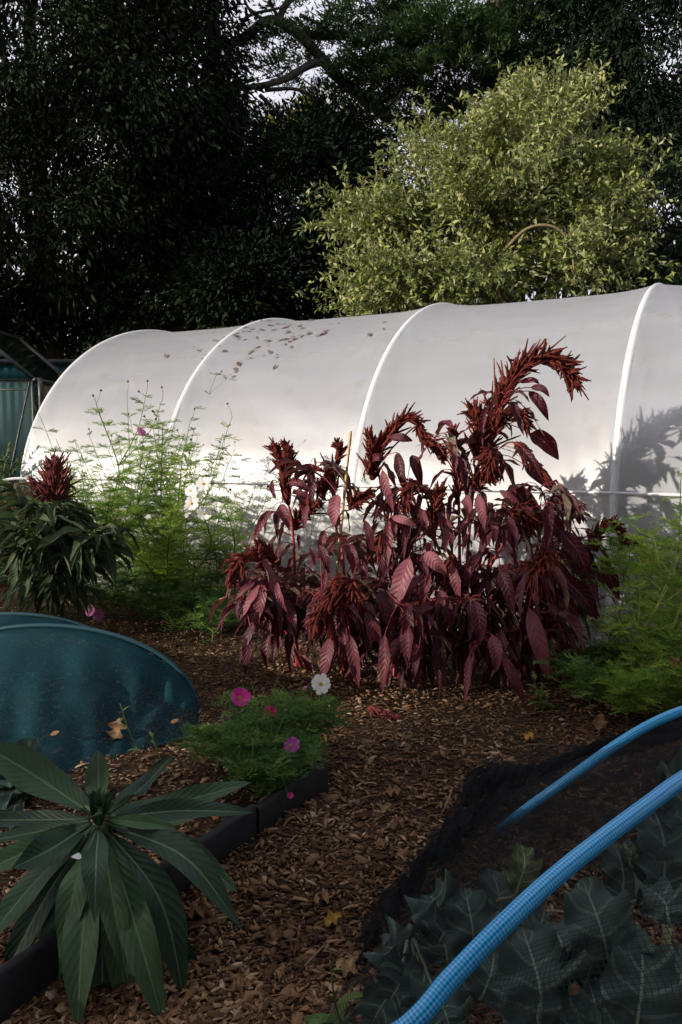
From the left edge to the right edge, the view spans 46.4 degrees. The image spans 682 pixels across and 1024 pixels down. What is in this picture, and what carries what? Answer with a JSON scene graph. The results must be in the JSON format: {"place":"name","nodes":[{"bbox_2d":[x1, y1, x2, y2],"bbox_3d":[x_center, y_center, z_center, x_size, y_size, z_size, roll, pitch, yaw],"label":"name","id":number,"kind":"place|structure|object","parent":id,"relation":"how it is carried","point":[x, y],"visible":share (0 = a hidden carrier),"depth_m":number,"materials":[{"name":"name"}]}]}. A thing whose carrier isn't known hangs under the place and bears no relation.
{"place":"outdoors","nodes":[
{"label":"outdoors","id":0,"kind":"place"},
{"bbox_2d":[0,437,23,482],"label":"marigold plant","id":1,"kind":"object","parent":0,"point":[5,469],"visible":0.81,"depth_m":8.38,"materials":[{"name":"green plant"}]},
{"bbox_2d":[0,587,681,1023],"bbox_3d":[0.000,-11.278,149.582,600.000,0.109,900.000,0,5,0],"label":"ground","id":2,"kind":"structure","parent":0,"point":[130,767],"depth_m":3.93,"materials":[{"name":"wood"}]},
{"bbox_2d":[0,482,33,586],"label":"planter box","id":3,"kind":"object","parent":2,"relation":"on","point":[5,561],"visible":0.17,"depth_m":8.08,"materials":[{"name":"wood"}]},
{"bbox_2d":[0,738,39,829],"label":"crinkled leaf plant","id":4,"kind":"object","parent":2,"relation":"on","point":[13,797],"visible":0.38,"depth_m":2.86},
{"bbox_2d":[3,477,42,481],"bbox_3d":[-3.005,-0.117,7.216,1.021,0.398,0.021,0,5,0],"label":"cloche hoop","id":5,"kind":"object","parent":2,"relation":"on","point":[16,478],"visible":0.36,"depth_m":7.19,"materials":[{"name":"white"}]},
{"bbox_2d":[0,331,62,481],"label":"greenhouse","id":6,"kind":"object","parent":2,"relation":"on","point":[41,372],"visible":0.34,"depth_m":9.59,"materials":[{"name":"metal"}]},
{"bbox_2d":[0,359,75,482],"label":"teal shed","id":7,"kind":"structure","parent":2,"relation":"on","point":[11,405],"depth_m":11.52,"materials":[{"name":"paint"}]},
{"bbox_2d":[0,265,95,358],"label":"shrub","id":8,"kind":"object","parent":2,"relation":"on","point":[26,327],"visible":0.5,"depth_m":13.60,"materials":[{"name":"green plant"}]},
{"bbox_2d":[0,449,141,621],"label":"amaranth plant","id":9,"kind":"object","parent":2,"relation":"on","point":[60,545],"visible":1,"depth_m":5.41,"materials":[{"name":"green plant"}]},
{"bbox_2d":[0,425,171,583],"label":"cosmos plant","id":10,"kind":"object","parent":2,"relation":"on","point":[85,501],"visible":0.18,"depth_m":5.93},
{"bbox_2d":[0,612,200,774],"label":"netted cloche","id":11,"kind":"object","parent":2,"relation":"on","point":[75,684],"visible":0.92,"depth_m":3.86,"materials":[{"name":"teal"}]},
{"bbox_2d":[106,718,126,741],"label":"fallen leaf","id":12,"kind":"object","parent":11,"relation":"on","point":[115,733],"visible":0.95,"depth_m":3.65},
{"bbox_2d":[71,562,144,611],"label":"cosmos plant","id":13,"kind":"object","parent":2,"relation":"on","point":[100,577],"visible":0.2,"depth_m":6.69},
{"bbox_2d":[65,439,152,576],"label":"cosmos plant","id":14,"kind":"object","parent":2,"relation":"on","point":[124,473],"visible":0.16,"depth_m":5.96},
{"bbox_2d":[27,397,213,591],"bbox_3d":[-1.266,0.013,6.196,1.387,1.840,2.410,-5,7,-44],"label":"cosmos plant","id":15,"kind":"object","parent":2,"relation":"on","point":[202,484],"visible":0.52,"depth_m":5.45,"materials":[{"name":"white plant"}]},
{"bbox_2d":[85,567,155,620],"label":"cosmos plant","id":16,"kind":"object","parent":2,"relation":"on","point":[98,615],"visible":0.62,"depth_m":6.53,"materials":[{"name":"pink plant"}]},
{"bbox_2d":[0,741,252,1022],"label":"rosette plant","id":17,"kind":"object","parent":2,"relation":"on","point":[108,906],"visible":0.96,"depth_m":2.17,"materials":[{"name":"green plant"}]},
{"bbox_2d":[71,853,80,858],"bbox_3d":[-0.669,0.871,2.013,0.024,0.011,0.013,-2,5,-20],"label":"petal","id":18,"kind":"object","parent":17,"relation":"on","point":[77,856],"visible":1,"depth_m":2.02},
{"bbox_2d":[0,804,255,1023],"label":"edging board","id":19,"kind":"object","parent":2,"relation":"on","point":[28,974],"visible":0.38,"depth_m":2.10,"materials":[{"name":"black plastic"}]},
{"bbox_2d":[48,148,209,327],"bbox_3d":[-7.530,-7.571,30.541,7.653,13.236,6.112,0,5,0],"label":"yew tree","id":20,"kind":"object","parent":2,"relation":"on","point":[104,182],"depth_m":29.28,"materials":[{"name":"green plant"}]},
{"bbox_2d":[118,703,140,750],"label":"leafy weed","id":21,"kind":"object","parent":2,"relation":"on","point":[138,749],"visible":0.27,"depth_m":3.50,"materials":[{"name":"green plant"}]},
{"bbox_2d":[71,427,198,580],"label":"cosmos plant","id":22,"kind":"object","parent":2,"relation":"on","point":[109,502],"visible":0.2,"depth_m":5.75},
{"bbox_2d":[0,0,270,358],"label":"yew tree","id":23,"kind":"object","parent":2,"relation":"on","point":[34,126],"visible":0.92,"depth_m":12.39,"materials":[{"name":"green plant"}]},
{"bbox_2d":[39,234,243,353],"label":"shrub","id":24,"kind":"object","parent":2,"relation":"on","point":[118,315],"visible":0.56,"depth_m":13.19,"materials":[{"name":"green plant"}]},
{"bbox_2d":[56,439,226,589],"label":"cosmos plant","id":25,"kind":"object","parent":2,"relation":"on","point":[134,551],"visible":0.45,"depth_m":6.01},
{"bbox_2d":[93,380,201,589],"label":"cosmos plant","id":26,"kind":"object","parent":2,"relation":"on","point":[140,482],"visible":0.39,"depth_m":6.11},
{"bbox_2d":[76,433,222,599],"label":"cosmos plant","id":27,"kind":"object","parent":2,"relation":"on","point":[168,568],"visible":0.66,"depth_m":6.06,"materials":[{"name":"plant"}]},
{"bbox_2d":[63,427,239,578],"bbox_3d":[-1.638,-0.111,6.955,1.430,1.958,3.097,1,5,9],"label":"cosmos plant","id":28,"kind":"object","parent":2,"relation":"on","point":[140,431],"visible":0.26,"depth_m":6.49,"materials":[{"name":"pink plant"}]},
{"bbox_2d":[107,575,200,626],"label":"cosmos plant","id":29,"kind":"object","parent":2,"relation":"on","point":[151,589],"visible":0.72,"depth_m":6.26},
{"bbox_2d":[80,403,241,587],"bbox_3d":[-1.318,0.020,6.406,1.218,1.789,2.292,-3,6,-34],"label":"cosmos plant","id":30,"kind":"object","parent":2,"relation":"on","point":[160,487],"visible":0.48,"depth_m":6.10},
{"bbox_2d":[39,0,295,331],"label":"yew tree","id":31,"kind":"object","parent":2,"relation":"on","point":[232,96],"visible":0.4,"depth_m":13.59,"materials":[{"name":"green plant"}]},
{"bbox_2d":[149,730,187,775],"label":"leafy weed","id":32,"kind":"object","parent":2,"relation":"on","point":[151,735],"visible":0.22,"depth_m":3.29,"materials":[{"name":"green plant"}]},
{"bbox_2d":[132,548,210,602],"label":"cosmos plant","id":33,"kind":"object","parent":2,"relation":"on","point":[179,582],"visible":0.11,"depth_m":6.97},
{"bbox_2d":[135,580,217,633],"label":"cosmos plant","id":34,"kind":"object","parent":2,"relation":"on","point":[169,610],"visible":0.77,"depth_m":6.04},
{"bbox_2d":[187,894,213,918],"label":"fallen leaf","id":35,"kind":"object","parent":2,"relation":"on","point":[203,907],"visible":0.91,"depth_m":2.44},
{"bbox_2d":[185,555,216,630],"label":"leafy weed","id":36,"kind":"object","parent":2,"relation":"on","point":[206,577],"visible":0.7,"depth_m":6.19,"materials":[{"name":"green plant"}]},
{"bbox_2d":[196,937,208,950],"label":"fallen leaf","id":37,"kind":"object","parent":2,"relation":"on","point":[205,940],"visible":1,"depth_m":2.29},
{"bbox_2d":[180,587,240,642],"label":"leafy weed","id":38,"kind":"object","parent":2,"relation":"on","point":[204,605],"visible":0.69,"depth_m":5.78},
{"bbox_2d":[169,701,255,767],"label":"cosmos plant","id":39,"kind":"object","parent":2,"relation":"on","point":[201,736],"visible":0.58,"depth_m":3.35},
{"bbox_2d":[162,456,263,592],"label":"cosmos plant","id":40,"kind":"object","parent":2,"relation":"on","point":[196,558],"visible":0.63,"depth_m":6.23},
{"bbox_2d":[198,529,231,630],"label":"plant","id":41,"kind":"object","parent":2,"relation":"on","point":[219,574],"visible":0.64,"depth_m":6.16,"materials":[{"name":"green plant"}]},
{"bbox_2d":[151,479,280,596],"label":"cosmos plant","id":42,"kind":"object","parent":2,"relation":"on","point":[230,518],"visible":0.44,"depth_m":5.98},
{"bbox_2d":[191,590,246,629],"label":"cosmos plant","id":43,"kind":"object","parent":2,"relation":"on","point":[234,594],"visible":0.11,"depth_m":6.18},
{"bbox_2d":[155,231,318,331],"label":"shrub","id":44,"kind":"object","parent":2,"relation":"on","point":[215,289],"visible":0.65,"depth_m":12.62,"materials":[{"name":"green plant"}]},
{"bbox_2d":[221,535,253,626],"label":"leafy weed","id":45,"kind":"object","parent":2,"relation":"on","point":[235,589],"visible":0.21,"depth_m":6.32,"materials":[{"name":"green plant"}]},
{"bbox_2d":[225,973,250,990],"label":"fallen leaf","id":46,"kind":"object","parent":2,"relation":"on","point":[240,982],"visible":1,"depth_m":2.13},
{"bbox_2d":[236,875,262,894],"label":"fallen leaf","id":47,"kind":"object","parent":2,"relation":"on","point":[252,884],"visible":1,"depth_m":2.57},
{"bbox_2d":[203,708,296,783],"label":"cosmos plant","id":48,"kind":"object","parent":2,"relation":"on","point":[242,737],"visible":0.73,"depth_m":3.21,"materials":[{"name":"green plant"}]},
{"bbox_2d":[213,747,309,779],"bbox_3d":[-0.345,1.186,3.444,0.511,0.254,0.082,2,5,26],"label":"edging board","id":49,"kind":"object","parent":2,"relation":"on","point":[272,763],"visible":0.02,"depth_m":3.41,"materials":[{"name":"black plastic"}]},
{"bbox_2d":[210,681,318,738],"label":"cosmos plant","id":50,"kind":"object","parent":2,"relation":"on","point":[240,697],"visible":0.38,"depth_m":3.58,"materials":[{"name":"green plant"}]},
{"bbox_2d":[216,714,330,802],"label":"cosmos plant","id":51,"kind":"object","parent":2,"relation":"on","point":[274,772],"visible":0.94,"depth_m":3.09,"materials":[{"name":"green plant"}]},
{"bbox_2d":[266,924,281,945],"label":"fallen leaf","id":52,"kind":"object","parent":2,"relation":"on","point":[273,931],"visible":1,"depth_m":2.34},
{"bbox_2d":[207,436,341,674],"bbox_3d":[-0.409,0.341,5.016,0.733,1.632,0.879,2,5,20],"label":"amaranth plant","id":53,"kind":"object","parent":2,"relation":"on","point":[271,608],"visible":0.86,"depth_m":4.91,"materials":[{"name":"red plant"}]},
{"bbox_2d":[270,856,284,864],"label":"fallen leaf","id":54,"kind":"object","parent":2,"relation":"on","point":[279,860],"visible":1,"depth_m":2.72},
{"bbox_2d":[230,698,326,746],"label":"cosmos plant","id":55,"kind":"object","parent":2,"relation":"on","point":[265,721],"visible":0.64,"depth_m":3.42,"materials":[{"name":"green plant"}]},
{"bbox_2d":[279,849,288,861],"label":"fallen leaf","id":56,"kind":"object","parent":2,"relation":"on","point":[284,853],"visible":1,"depth_m":2.76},
{"bbox_2d":[254,758,327,833],"bbox_3d":[-0.213,1.197,3.170,0.082,0.280,0.497,3,6,30],"label":"edging board","id":57,"kind":"object","parent":2,"relation":"on","point":[271,807],"visible":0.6,"depth_m":3.12,"materials":[{"name":"black plastic"}]},
{"bbox_2d":[249,709,333,778],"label":"cosmos plant","id":58,"kind":"object","parent":2,"relation":"on","point":[293,744],"visible":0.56,"depth_m":3.27,"materials":[{"name":"green plant"}]},
{"bbox_2d":[291,939,300,955],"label":"fallen leaf","id":59,"kind":"object","parent":2,"relation":"on","point":[296,945],"visible":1,"depth_m":2.28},
{"bbox_2d":[257,672,351,743],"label":"cosmos plant","id":60,"kind":"object","parent":2,"relation":"on","point":[321,684],"visible":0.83,"depth_m":3.55,"materials":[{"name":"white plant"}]},
{"bbox_2d":[304,945,324,966],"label":"dry twig","id":61,"kind":"object","parent":2,"relation":"on","point":[313,956],"visible":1,"depth_m":2.23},
{"bbox_2d":[64,297,567,358],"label":"distant woodland","id":62,"kind":"object","parent":2,"relation":"on","point":[71,354],"depth_m":41.53,"materials":[{"name":"green plant"}]},
{"bbox_2d":[251,81,388,302],"bbox_3d":[-1.153,-8.229,29.529,6.410,14.716,4.283,0,5,0],"label":"yew tree","id":63,"kind":"object","parent":2,"relation":"on","point":[297,121],"visible":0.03,"depth_m":28.34,"materials":[{"name":"green plant"}]},
{"bbox_2d":[306,888,334,903],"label":"fallen leaf","id":64,"kind":"object","parent":2,"relation":"on","point":[325,895],"visible":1,"depth_m":2.52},
{"bbox_2d":[157,70,493,322],"bbox_3d":[-0.119,-3.534,13.930,6.468,8.018,4.606,0,5,0],"label":"yew tree","id":65,"kind":"object","parent":2,"relation":"on","point":[324,147],"visible":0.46,"depth_m":12.98,"materials":[{"name":"green plant"}]},
{"bbox_2d":[318,909,340,926],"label":"fallen leaf","id":66,"kind":"object","parent":2,"relation":"on","point":[330,918],"visible":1,"depth_m":2.42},
{"bbox_2d":[269,437,391,686],"bbox_3d":[-0.027,0.406,4.903,0.804,1.736,1.017,1,5,14],"label":"amaranth plant","id":67,"kind":"object","parent":2,"relation":"on","point":[334,603],"visible":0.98,"depth_m":4.81,"materials":[{"name":"red plant"}]},
{"bbox_2d":[302,960,363,1023],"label":"leafy weed","id":68,"kind":"object","parent":2,"relation":"on","point":[315,1018],"visible":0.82,"depth_m":1.96,"materials":[{"name":"green plant"}]},
{"bbox_2d":[335,431,351,576],"bbox_3d":[-0.014,0.254,5.085,0.192,1.535,0.021,3,6,31],"label":"bamboo cane","id":69,"kind":"object","parent":2,"relation":"on","point":[344,492],"visible":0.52,"depth_m":5.03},
{"bbox_2d":[336,957,364,977],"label":"fallen leaf","id":70,"kind":"object","parent":2,"relation":"on","point":[347,967],"visible":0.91,"depth_m":2.19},
{"bbox_2d":[19,283,681,654],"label":"polytunnel","id":71,"kind":"structure","parent":2,"relation":"on","point":[617,435],"depth_m":6.84,"materials":[{"name":"white plastic"}]},
{"bbox_2d":[333,794,375,811],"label":"dry twig","id":72,"kind":"object","parent":2,"relation":"on","point":[354,801],"visible":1,"depth_m":3.18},
{"bbox_2d":[365,756,373,765],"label":"fallen leaf","id":73,"kind":"object","parent":2,"relation":"on","point":[371,761],"visible":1,"depth_m":3.59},
{"bbox_2d":[375,839,387,846],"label":"fallen leaf","id":74,"kind":"object","parent":2,"relation":"on","point":[383,843],"visible":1,"depth_m":2.88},
{"bbox_2d":[366,705,401,720],"bbox_3d":[0.231,1.085,4.235,0.211,0.109,0.073,2,5,22],"label":"fallen plume","id":75,"kind":"object","parent":2,"relation":"on","point":[379,712],"visible":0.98,"depth_m":4.22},
{"bbox_2d":[379,802,390,814],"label":"fallen leaf","id":76,"kind":"object","parent":2,"relation":"on","point":[386,807],"visible":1,"depth_m":3.16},
{"bbox_2d":[383,784,399,796],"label":"fallen leaf","id":77,"kind":"object","parent":2,"relation":"on","point":[390,790],"visible":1,"depth_m":3.31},
{"bbox_2d":[384,814,405,829],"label":"fallen leaf","id":78,"kind":"object","parent":2,"relation":"on","point":[396,822],"visible":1,"depth_m":3.01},
{"bbox_2d":[194,0,627,302],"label":"cedar tree","id":79,"kind":"object","parent":2,"relation":"on","point":[466,30],"visible":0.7,"depth_m":15.50,"materials":[{"name":"green plant"}]},
{"bbox_2d":[353,899,471,1023],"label":"kale plant","id":80,"kind":"object","parent":2,"relation":"on","point":[393,926],"visible":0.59,"depth_m":1.90,"materials":[{"name":"green plant"}]},
{"bbox_2d":[341,402,508,691],"bbox_3d":[0.396,0.217,4.926,0.870,1.805,1.153,-2,5,-23],"label":"amaranth plant","id":81,"kind":"object","parent":2,"relation":"on","point":[405,615],"visible":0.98,"depth_m":4.80,"materials":[{"name":"red plant"}]},
{"bbox_2d":[439,786,452,817],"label":"dry twig","id":82,"kind":"object","parent":2,"relation":"on","point":[446,803],"visible":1,"depth_m":3.15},
{"bbox_2d":[445,594,467,662],"bbox_3d":[0.692,0.756,4.880,0.018,0.576,0.380,-1,5,-15],"label":"bamboo cane","id":83,"kind":"object","parent":2,"relation":"on","point":[460,613],"visible":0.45,"depth_m":4.82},
{"bbox_2d":[404,842,558,1009],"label":"kale plant","id":84,"kind":"object","parent":2,"relation":"on","point":[411,902],"visible":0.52,"depth_m":1.98,"materials":[{"name":"green plant"}]},
{"bbox_2d":[292,43,681,318],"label":"pale bush","id":85,"kind":"object","parent":2,"relation":"on","point":[481,181],"visible":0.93,"depth_m":10.66,"materials":[{"name":"green plant"}]},
{"bbox_2d":[385,336,591,703],"bbox_3d":[0.844,-0.017,4.932,1.091,2.170,1.126,3,6,35],"label":"amaranth plant","id":86,"kind":"object","parent":2,"relation":"on","point":[529,515],"visible":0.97,"depth_m":4.84,"materials":[{"name":"red plant"}]},
{"bbox_2d":[524,732,532,739],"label":"fallen leaf","id":87,"kind":"object","parent":2,"relation":"on","point":[529,735],"visible":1,"depth_m":3.90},
{"bbox_2d":[471,479,597,691],"bbox_3d":[1.153,0.478,4.875,0.799,1.350,0.944,4,6,36],"label":"amaranth plant","id":88,"kind":"object","parent":2,"relation":"on","point":[543,574],"visible":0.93,"depth_m":4.70,"materials":[{"name":"red plant"}]},
{"bbox_2d":[391,770,681,1023],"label":"hose hoop","id":89,"kind":"object","parent":2,"relation":"on","point":[471,957],"visible":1,"depth_m":1.16,"materials":[{"name":"plastic"}]},
{"bbox_2d":[321,717,681,1023],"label":"black net","id":90,"kind":"object","parent":89,"relation":"on","point":[456,829],"visible":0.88,"depth_m":2.18,"materials":[{"name":"fabric"}]},
{"bbox_2d":[570,982,579,995],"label":"caught leaf","id":91,"kind":"object","parent":90,"relation":"attached to","point":[575,990],"visible":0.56,"depth_m":1.38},
{"bbox_2d":[525,671,554,709],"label":"leafy weed","id":92,"kind":"object","parent":2,"relation":"on","point":[543,703],"visible":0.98,"depth_m":4.34,"materials":[{"name":"green plant"}]},
{"bbox_2d":[506,508,651,686],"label":"amaranth plant","id":93,"kind":"object","parent":2,"relation":"on","point":[610,580],"visible":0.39,"depth_m":4.99,"materials":[{"name":"red plant"}]},
{"bbox_2d":[533,638,631,703],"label":"cosmos plant","id":94,"kind":"object","parent":2,"relation":"on","point":[570,671],"visible":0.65,"depth_m":4.33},
{"bbox_2d":[493,876,681,1023],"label":"kale plant","id":95,"kind":"object","parent":2,"relation":"on","point":[604,992],"visible":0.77,"depth_m":1.45,"materials":[{"name":"green plant"}]},
{"bbox_2d":[494,0,681,290],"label":"conifer tree","id":96,"kind":"object","parent":2,"relation":"on","point":[654,108],"visible":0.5,"depth_m":14.06,"materials":[{"name":"green plant"}]},
{"bbox_2d":[495,706,681,836],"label":"hose hoop","id":97,"kind":"object","parent":2,"relation":"on","point":[657,721],"visible":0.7,"depth_m":2.41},
{"bbox_2d":[593,714,607,730],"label":"fallen leaf","id":98,"kind":"object","parent":2,"relation":"on","point":[599,721],"visible":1,"depth_m":4.02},
{"bbox_2d":[567,634,644,675],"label":"cosmos plant","id":99,"kind":"object","parent":2,"relation":"on","point":[609,651],"visible":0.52,"depth_m":4.76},
{"bbox_2d":[559,545,659,672],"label":"cosmos plant","id":100,"kind":"object","parent":2,"relation":"on","point":[624,587],"visible":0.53,"depth_m":4.84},
{"bbox_2d":[559,650,678,720],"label":"cosmos plant","id":101,"kind":"object","parent":2,"relation":"on","point":[629,686],"visible":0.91,"depth_m":4.03,"materials":[{"name":"plant"}]},
{"bbox_2d":[582,470,681,658],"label":"cosmos plant","id":102,"kind":"object","parent":2,"relation":"on","point":[613,558],"visible":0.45,"depth_m":4.87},
{"bbox_2d":[585,145,681,295],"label":"ivy shrub","id":103,"kind":"object","parent":2,"relation":"on","point":[667,178],"visible":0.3,"depth_m":11.27,"materials":[{"name":"green plant"}]},
{"bbox_2d":[591,578,681,688],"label":"cosmos plant","id":104,"kind":"object","parent":2,"relation":"on","point":[657,620],"visible":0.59,"depth_m":4.42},
{"bbox_2d":[596,502,681,671],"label":"cosmos plant","id":105,"kind":"object","parent":2,"relation":"on","point":[660,567],"visible":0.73,"depth_m":4.49,"materials":[{"name":"plant"}]},
{"bbox_2d":[597,512,681,667],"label":"cosmos plant","id":106,"kind":"object","parent":2,"relation":"on","point":[649,532],"visible":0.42,"depth_m":4.76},
{"bbox_2d":[599,746,681,944],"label":"kale plant","id":107,"kind":"object","parent":2,"relation":"on","point":[658,862],"visible":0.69,"depth_m":2.00,"materials":[{"name":"green plant"}]},
{"bbox_2d":[611,612,681,709],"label":"cosmos plant","id":108,"kind":"object","parent":2,"relation":"on","point":[673,636],"visible":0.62,"depth_m":4.27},
{"bbox_2d":[668,656,681,668],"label":"fallen leaf","id":109,"kind":"object","parent":108,"relation":"on","point":[676,660],"visible":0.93,"depth_m":4.07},
{"bbox_2d":[617,651,681,713],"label":"cosmos plant","id":110,"kind":"object","parent":2,"relation":"on","point":[677,686],"visible":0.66,"depth_m":4.07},
{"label":"raised bed","id":111,"kind":"object","parent":2,"relation":"on","visible":0},
{"bbox_2d":[85,370,222,522],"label":"cosmos plant","id":112,"kind":"object","parent":111,"relation":"on","point":[105,423],"visible":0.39,"depth_m":5.99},
{"bbox_2d":[0,0,681,354],"label":"sky","id":113,"kind":"structure","parent":0,"point":[298,10],"materials":[{"name":"white"}]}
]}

